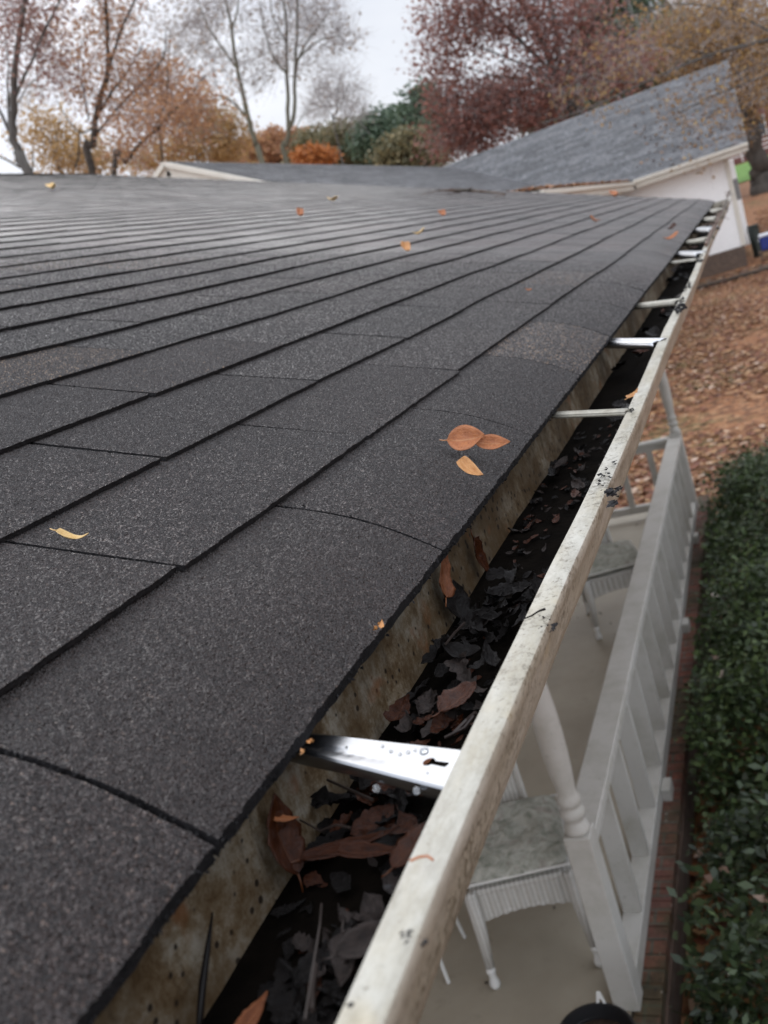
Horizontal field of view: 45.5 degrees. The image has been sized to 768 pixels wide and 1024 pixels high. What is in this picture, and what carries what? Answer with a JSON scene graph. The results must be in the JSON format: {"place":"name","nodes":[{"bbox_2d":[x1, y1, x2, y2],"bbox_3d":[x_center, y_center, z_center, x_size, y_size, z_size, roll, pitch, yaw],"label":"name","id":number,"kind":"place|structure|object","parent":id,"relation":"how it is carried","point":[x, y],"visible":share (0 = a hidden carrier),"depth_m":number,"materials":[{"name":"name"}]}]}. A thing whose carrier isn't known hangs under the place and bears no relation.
{"place":"outdoors","nodes":[
{"label":"outdoors","id":0,"kind":"place"},
{"bbox_2d":[0,0,767,176],"label":"sky","id":1,"kind":"structure","parent":0,"point":[385,16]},
{"bbox_2d":[440,918,466,983],"bbox_3d":[0.123,1.727,3.973,0.410,0.525,0.410,-12,14,24],"label":"chair leg","id":2,"kind":"object","parent":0,"point":[464,936],"visible":0.05,"depth_m":3.86,"materials":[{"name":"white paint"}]},
{"bbox_2d":[617,161,767,1023],"bbox_3d":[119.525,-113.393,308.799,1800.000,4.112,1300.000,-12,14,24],"label":"ground","id":3,"kind":"structure","parent":0,"point":[733,411],"depth_m":14.51,"materials":[{"name":"brown soil"}]},
{"bbox_2d":[0,0,102,173],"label":"maple tree","id":4,"kind":"object","parent":3,"relation":"on","point":[21,161],"visible":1,"depth_m":26.23,"materials":[{"name":"brown plant"}]},
{"bbox_2d":[0,93,166,176],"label":"maple tree","id":5,"kind":"object","parent":3,"relation":"on","point":[66,154],"visible":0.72,"depth_m":37.71,"materials":[{"name":"orange plant"}]},
{"bbox_2d":[0,0,225,137],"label":"maple tree","id":6,"kind":"object","parent":3,"relation":"on","point":[170,36],"visible":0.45,"depth_m":50.32,"materials":[{"name":"brown plant"}]},
{"bbox_2d":[6,0,221,174],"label":"maple tree","id":7,"kind":"object","parent":3,"relation":"on","point":[145,83],"visible":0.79,"depth_m":27.44,"materials":[{"name":"brown plant"}]},
{"bbox_2d":[81,41,246,175],"bbox_3d":[-6.333,-6.579,26.244,8.535,10.875,3.008,-12,14,24],"label":"maple tree","id":8,"kind":"object","parent":3,"relation":"on","point":[159,124],"visible":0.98,"depth_m":24.31,"materials":[{"name":"orange plant"}]},
{"bbox_2d":[103,77,274,176],"bbox_3d":[-7.433,-12.239,41.396,7.572,13.667,4.580,-12,14,24],"label":"maple tree","id":9,"kind":"object","parent":3,"relation":"on","point":[223,147],"visible":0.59,"depth_m":39.79,"materials":[{"name":"orange plant"}]},
{"bbox_2d":[140,0,281,162],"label":"bare tree","id":10,"kind":"object","parent":3,"relation":"on","point":[240,79],"visible":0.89,"depth_m":36.34,"materials":[{"name":"grey plant"}]},
{"bbox_2d":[207,135,247,162],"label":"woodland tree","id":11,"kind":"object","parent":3,"relation":"on","point":[234,153],"visible":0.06,"depth_m":90.49,"materials":[{"name":"orange plant"}]},
{"bbox_2d":[232,122,308,163],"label":"woodland tree","id":12,"kind":"object","parent":3,"relation":"on","point":[271,149],"visible":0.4,"depth_m":86.93,"materials":[{"name":"orange plant"}]},
{"bbox_2d":[221,0,378,163],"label":"bare tree","id":13,"kind":"object","parent":3,"relation":"on","point":[296,68],"visible":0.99,"depth_m":36.16,"materials":[{"name":"grey plant"}]},
{"bbox_2d":[280,119,334,163],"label":"woodland tree","id":14,"kind":"object","parent":3,"relation":"on","point":[304,137],"visible":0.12,"depth_m":84.18,"materials":[{"name":"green plant"}]},
{"bbox_2d":[280,139,344,164],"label":"orange bush","id":15,"kind":"object","parent":3,"relation":"on","point":[318,153],"visible":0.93,"depth_m":60.45,"materials":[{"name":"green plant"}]},
{"bbox_2d":[292,54,379,164],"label":"bare tree","id":16,"kind":"object","parent":3,"relation":"on","point":[338,101],"visible":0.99,"depth_m":68.97,"materials":[{"name":"grey plant"}]},
{"bbox_2d":[312,112,371,164],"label":"woodland tree","id":17,"kind":"object","parent":3,"relation":"on","point":[330,137],"visible":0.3,"depth_m":80.43,"materials":[{"name":"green plant"}]},
{"bbox_2d":[0,173,714,1023],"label":"roof","id":18,"kind":"structure","parent":3,"relation":"on","point":[232,413],"depth_m":0.75,"materials":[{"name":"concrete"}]},
{"bbox_2d":[45,182,55,188],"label":"leaf","id":19,"kind":"object","parent":18,"relation":"on","point":[51,185],"visible":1,"depth_m":5.62,"materials":[{"name":"yellow plant"}]},
{"bbox_2d":[50,528,88,538],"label":"leaf","id":20,"kind":"object","parent":18,"relation":"on","point":[64,533],"visible":1,"depth_m":0.57,"materials":[{"name":"yellow plant"}]},
{"bbox_2d":[296,207,303,215],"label":"leaf","id":21,"kind":"object","parent":18,"relation":"on","point":[300,211],"visible":1,"depth_m":3.71,"materials":[{"name":"orange plant"}]},
{"bbox_2d":[300,620,383,754],"bbox_3d":[-0.018,0.080,0.439,0.007,0.008,0.122,-13,14,20],"label":"bud husk","id":22,"kind":"object","parent":18,"relation":"attached to","point":[381,624],"visible":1,"depth_m":0.49,"materials":[{"name":"orange plant"}]},
{"bbox_2d":[401,241,410,250],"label":"leaf","id":23,"kind":"object","parent":18,"relation":"on","point":[406,246],"visible":1,"depth_m":2.41,"materials":[{"name":"orange plant"}]},
{"bbox_2d":[93,198,730,1023],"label":"rain gutter","id":24,"kind":"object","parent":18,"relation":"attached to","point":[237,890],"visible":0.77,"depth_m":0.42,"materials":[{"name":"beige paint"}]},
{"bbox_2d":[410,855,433,861],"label":"leaf stalk","id":25,"kind":"object","parent":24,"relation":"on","point":[422,856],"visible":1,"depth_m":0.32,"materials":[{"name":"orange plant"}]},
{"bbox_2d":[203,214,716,1023],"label":"gutter sludge","id":26,"kind":"object","parent":24,"relation":"in","point":[255,968],"visible":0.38,"depth_m":0.57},
{"bbox_2d":[196,912,212,1023],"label":"seed pod","id":27,"kind":"object","parent":26,"relation":"on","point":[202,985],"visible":1,"depth_m":0.35,"materials":[{"name":"black plant"}]},
{"bbox_2d":[235,991,267,1023],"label":"leaf","id":28,"kind":"object","parent":26,"relation":"on","point":[252,1013],"visible":1,"depth_m":0.34,"materials":[{"name":"brown plant"}]},
{"bbox_2d":[267,793,305,891],"bbox_3d":[-0.045,0.150,0.416,0.010,0.044,0.021,-12,14,24],"label":"leaf","id":29,"kind":"object","parent":26,"relation":"on","point":[286,842],"visible":1,"depth_m":0.42,"materials":[{"name":"brown plant"}]},
{"bbox_2d":[274,815,298,821],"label":"leaf","id":30,"kind":"object","parent":29,"relation":"on","point":[283,818],"visible":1,"depth_m":0.42,"materials":[{"name":"orange plant"}]},
{"bbox_2d":[337,840,392,857],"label":"leaf","id":31,"kind":"object","parent":26,"relation":"on","point":[358,849],"visible":1,"depth_m":0.40,"materials":[{"name":"brown plant"}]},
{"bbox_2d":[423,758,431,764],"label":"leaf","id":32,"kind":"object","parent":26,"relation":"on","point":[426,761],"visible":0.35,"depth_m":0.48,"materials":[{"name":"brown plant"}]},
{"bbox_2d":[439,555,455,606],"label":"leaf","id":33,"kind":"object","parent":26,"relation":"on","point":[446,585],"visible":0.84,"depth_m":0.66,"materials":[{"name":"brown plant"}]},
{"bbox_2d":[444,580,471,618],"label":"leaf","id":34,"kind":"object","parent":26,"relation":"on","point":[459,602],"visible":0.88,"depth_m":0.67,"materials":[{"name":"black plant"}]},
{"bbox_2d":[470,529,488,571],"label":"leaf","id":35,"kind":"object","parent":26,"relation":"on","point":[480,555],"visible":0.81,"depth_m":0.74,"materials":[{"name":"brown plant"}]},
{"bbox_2d":[258,204,723,1023],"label":"leaf mat","id":36,"kind":"object","parent":26,"relation":"on","point":[286,990],"visible":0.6,"depth_m":0.46,"materials":[{"name":"black plant"}]},
{"bbox_2d":[328,920,356,987],"bbox_3d":[-0.015,0.166,0.344,0.012,0.010,0.030,-21,13,-11],"label":"leaf","id":37,"kind":"object","parent":36,"relation":"on","point":[343,971],"visible":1,"depth_m":0.34,"materials":[{"name":"plant"}]},
{"bbox_2d":[290,824,399,863],"bbox_3d":[-0.020,0.152,0.416,0.058,0.006,0.008,-19,13,-3],"label":"leaf","id":38,"kind":"object","parent":36,"relation":"on","point":[326,850],"visible":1,"depth_m":0.42,"materials":[{"name":"brown plant"}]},
{"bbox_2d":[322,920,381,959],"bbox_3d":[-0.010,0.161,0.341,0.029,0.007,0.011,-21,13,-11],"label":"leaf","id":39,"kind":"object","parent":36,"relation":"on","point":[360,937],"visible":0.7,"depth_m":0.34,"materials":[{"name":"plant"}]},
{"bbox_2d":[299,622,477,1020],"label":"twig scraps","id":40,"kind":"object","parent":36,"relation":"on","point":[462,726],"visible":1,"depth_m":0.40,"materials":[{"name":"brown plant"}]},
{"bbox_2d":[381,821,426,877],"bbox_3d":[0.011,0.143,0.392,0.020,0.009,0.028,-12,14,24],"label":"leaf","id":41,"kind":"object","parent":36,"relation":"on","point":[403,848],"visible":0.61,"depth_m":0.40,"materials":[{"name":"brown plant"}]},
{"bbox_2d":[430,681,475,717],"bbox_3d":[0.039,0.105,0.513,0.021,0.007,0.030,-12,14,24],"label":"leaf","id":42,"kind":"object","parent":36,"relation":"on","point":[457,696],"visible":1,"depth_m":0.52,"materials":[{"name":"brown plant"}]},
{"bbox_2d":[345,254,703,1008],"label":"dirt crumbs","id":43,"kind":"object","parent":24,"relation":"on","point":[681,306],"visible":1,"depth_m":0.66,"materials":[{"name":"black soil"}]},
{"bbox_2d":[523,608,545,619],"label":"twig","id":44,"kind":"object","parent":24,"relation":"on","point":[540,610],"visible":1,"depth_m":0.49,"materials":[{"name":"black plant"}]},
{"bbox_2d":[624,388,637,399],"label":"leaf","id":45,"kind":"object","parent":24,"relation":"on","point":[631,394],"visible":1,"depth_m":1.00,"materials":[{"name":"orange plant"}]},
{"bbox_2d":[701,190,733,246],"bbox_3d":[1.996,-1.801,5.399,0.118,0.095,5.657,-12,15,25],"label":"fallen branch","id":46,"kind":"object","parent":24,"relation":"on","point":[714,224],"visible":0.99,"depth_m":4.12,"materials":[{"name":"brown"}]},
{"bbox_2d":[438,209,445,215],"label":"leaf","id":47,"kind":"object","parent":18,"relation":"on","point":[442,212],"visible":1,"depth_m":4.08,"materials":[{"name":"orange plant"}]},
{"bbox_2d":[439,425,484,450],"bbox_3d":[0.067,-0.064,0.783,0.041,0.019,0.015,-12,14,24],"label":"leaf","id":48,"kind":"object","parent":18,"relation":"on","point":[462,437],"visible":1,"depth_m":0.79,"materials":[{"name":"orange plant"}]},
{"bbox_2d":[421,187,505,196],"bbox_3d":[0.676,-2.511,7.208,0.414,0.194,0.822,-6,18,42],"label":"stick","id":49,"kind":"object","parent":18,"relation":"on","point":[465,190],"visible":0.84,"depth_m":7.25,"materials":[{"name":"brown wood"}]},
{"bbox_2d":[456,456,482,475],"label":"leaf","id":50,"kind":"object","parent":18,"relation":"on","point":[466,464],"visible":1,"depth_m":0.72,"materials":[{"name":"orange plant"}]},
{"bbox_2d":[476,434,509,449],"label":"leaf","id":51,"kind":"object","parent":18,"relation":"on","point":[490,441],"visible":1,"depth_m":0.78,"materials":[{"name":"orange plant"}]},
{"bbox_2d":[609,190,617,196],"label":"leaf","id":52,"kind":"object","parent":18,"relation":"on","point":[614,193],"visible":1,"depth_m":7.60,"materials":[{"name":"orange plant"}]},
{"bbox_2d":[663,231,678,238],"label":"leaf","id":53,"kind":"object","parent":18,"relation":"on","point":[673,235],"visible":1,"depth_m":3.12,"materials":[{"name":"orange plant"}]},
{"bbox_2d":[667,222,675,228],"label":"leaf","id":54,"kind":"object","parent":18,"relation":"on","point":[673,225],"visible":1,"depth_m":3.66,"materials":[{"name":"brown plant"}]},
{"bbox_2d":[340,99,406,165],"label":"woodland tree","id":55,"kind":"object","parent":3,"relation":"on","point":[383,122],"visible":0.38,"depth_m":77.22,"materials":[{"name":"green plant"}]},
{"bbox_2d":[364,123,455,166],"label":"bush","id":56,"kind":"object","parent":3,"relation":"on","point":[395,149],"visible":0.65,"depth_m":67.23,"materials":[{"name":"green plant"}]},
{"bbox_2d":[389,75,460,158],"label":"woodland tree","id":57,"kind":"object","parent":3,"relation":"on","point":[404,109],"visible":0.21,"depth_m":70.94,"materials":[{"name":"green plant"}]},
{"bbox_2d":[152,60,750,279],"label":"grey roofed house","id":58,"kind":"structure","parent":3,"relation":"on","point":[570,151],"depth_m":27.78,"materials":[{"name":"concrete"}]},
{"bbox_2d":[506,69,744,191],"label":"roof leaf litter","id":59,"kind":"object","parent":58,"relation":"on","point":[532,188],"visible":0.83,"depth_m":20.23,"materials":[{"name":"brown plant"}]},
{"bbox_2d":[418,512,647,1023],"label":"porch floor","id":60,"kind":"structure","parent":3,"relation":"on","point":[548,971],"depth_m":4.00,"materials":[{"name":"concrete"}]},
{"bbox_2d":[464,763,601,989],"bbox_3d":[0.551,1.402,3.890,0.482,0.905,0.597,-16,13,8],"label":"wicker chair","id":61,"kind":"object","parent":60,"relation":"on","point":[523,862],"visible":0.66,"depth_m":3.68,"materials":[{"name":"white wicker"}]},
{"bbox_2d":[531,683,642,1011],"bbox_3d":[0.563,0.724,3.207,0.098,2.465,0.098,-12,14,24],"label":"porch post","id":62,"kind":"object","parent":60,"relation":"on","point":[592,879],"visible":0.61,"depth_m":3.31,"materials":[{"name":"paint"}]},
{"bbox_2d":[484,514,704,990],"bbox_3d":[1.181,1.146,6.040,1.723,0.018,6.099,-12,14,24],"label":"porch debris","id":63,"kind":"object","parent":60,"relation":"on","point":[688,746],"visible":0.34,"depth_m":4.09,"materials":[{"name":"brown plant"}]},
{"bbox_2d":[560,991,634,1023],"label":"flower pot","id":64,"kind":"object","parent":60,"relation":"on","point":[598,1012],"visible":1,"depth_m":3.09,"materials":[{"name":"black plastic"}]},
{"bbox_2d":[581,526,637,639],"bbox_3d":[1.634,0.363,6.694,0.482,0.905,0.597,-16,13,8],"label":"wicker chair","id":65,"kind":"object","parent":60,"relation":"on","point":[611,570],"visible":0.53,"depth_m":6.49,"materials":[{"name":"white wicker"}]},
{"bbox_2d":[564,436,699,982],"bbox_3d":[1.818,0.584,5.957,0.158,0.740,5.690,-12,14,24],"label":"porch railing","id":66,"kind":"object","parent":60,"relation":"on","point":[634,710],"visible":0.91,"depth_m":4.66,"materials":[{"name":"paint"}]},
{"bbox_2d":[658,370,698,509],"bbox_3d":[2.534,-1.168,8.309,0.098,2.465,0.098,-12,14,24],"label":"porch post","id":67,"kind":"object","parent":60,"relation":"on","point":[667,402],"visible":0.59,"depth_m":8.38,"materials":[{"name":"paint"}]},
{"bbox_2d":[610,436,669,518],"bbox_3d":[1.968,-0.222,8.879,1.730,0.665,0.090,-12,14,24],"label":"porch railing","id":68,"kind":"object","parent":67,"relation":"attached to","point":[648,447],"visible":0.12,"depth_m":8.61,"materials":[{"name":"paint"}]},
{"bbox_2d":[393,0,679,166],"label":"oak tree","id":69,"kind":"object","parent":3,"relation":"on","point":[488,113],"visible":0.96,"depth_m":39.79,"materials":[{"name":"brown plant"}]},
{"bbox_2d":[517,0,719,188],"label":"oak tree","id":70,"kind":"object","parent":3,"relation":"on","point":[629,8],"visible":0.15,"depth_m":48.02,"materials":[{"name":"brown plant"}]},
{"bbox_2d":[525,0,767,184],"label":"oak tree","id":71,"kind":"object","parent":3,"relation":"on","point":[754,44],"visible":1,"depth_m":21.54,"materials":[{"name":"brown plant"}]},
{"bbox_2d":[633,494,713,1023],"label":"brick porch wall","id":72,"kind":"structure","parent":3,"relation":"on","point":[661,968],"depth_m":4.28,"materials":[{"name":"brown brick"}]},
{"bbox_2d":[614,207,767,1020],"bbox_3d":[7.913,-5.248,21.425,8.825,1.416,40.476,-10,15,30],"label":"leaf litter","id":73,"kind":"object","parent":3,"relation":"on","point":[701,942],"visible":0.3,"depth_m":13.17,"materials":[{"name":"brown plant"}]},
{"bbox_2d":[617,0,767,196],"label":"oak tree","id":74,"kind":"object","parent":3,"relation":"on","point":[756,156],"visible":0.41,"depth_m":42.41,"materials":[{"name":"brown plant"}]},
{"bbox_2d":[692,513,767,1023],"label":"garden bed","id":75,"kind":"object","parent":3,"relation":"on","point":[699,1018],"depth_m":5.10,"materials":[{"name":"soil"}]},
{"bbox_2d":[666,740,767,1023],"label":"shrub","id":76,"kind":"object","parent":75,"relation":"on","point":[739,941],"visible":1,"depth_m":3.53,"materials":[{"name":"green plant"}]},
{"bbox_2d":[671,973,767,1023],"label":"shrub","id":77,"kind":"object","parent":75,"relation":"on","point":[756,1018],"depth_m":3.47,"materials":[{"name":"green plant"}]},
{"bbox_2d":[673,525,767,864],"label":"shrub","id":78,"kind":"object","parent":75,"relation":"on","point":[740,639],"visible":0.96,"depth_m":4.71,"materials":[{"name":"green plant"}]},
{"bbox_2d":[693,427,767,616],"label":"shrub","id":79,"kind":"object","parent":75,"relation":"on","point":[740,507],"visible":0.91,"depth_m":7.07,"materials":[{"name":"green plant"}]},
{"bbox_2d":[695,267,767,291],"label":"path edging","id":80,"kind":"object","parent":3,"relation":"on","point":[734,278],"depth_m":25.63,"materials":[{"name":"brown brick"}]},
{"bbox_2d":[735,162,750,182],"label":"grass verge","id":81,"kind":"object","parent":3,"relation":"on","point":[742,171],"depth_m":59.40,"materials":[{"name":"green plant"}]},
{"bbox_2d":[728,82,767,164],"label":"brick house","id":82,"kind":"structure","parent":3,"relation":"on","point":[739,158],"depth_m":78.39,"materials":[{"name":"grey brick"}]},
{"bbox_2d":[758,114,767,135],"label":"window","id":83,"kind":"structure","parent":82,"relation":"in","point":[762,126],"depth_m":78.34,"materials":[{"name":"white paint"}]},
{"bbox_2d":[747,223,762,257],"bbox_3d":[11.488,-8.388,28.297,0.340,0.975,0.340,-12,14,24],"label":"rubbish bin","id":84,"kind":"object","parent":3,"relation":"on","point":[753,231],"visible":0.97,"depth_m":28.22,"materials":[{"name":"black plastic"}]},
{"bbox_2d":[758,250,767,259],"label":"bench","id":85,"kind":"object","parent":3,"relation":"on","point":[760,253],"visible":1,"depth_m":27.30,"materials":[{"name":"brown wood"}]},
{"bbox_2d":[758,232,767,250],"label":"cooler","id":86,"kind":"object","parent":85,"relation":"on","point":[763,238],"visible":1,"depth_m":27.16,"materials":[{"name":"blue plastic"}]},
{"bbox_2d":[697,263,767,286],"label":"path","id":87,"kind":"structure","parent":0,"point":[748,271],"depth_m":26.65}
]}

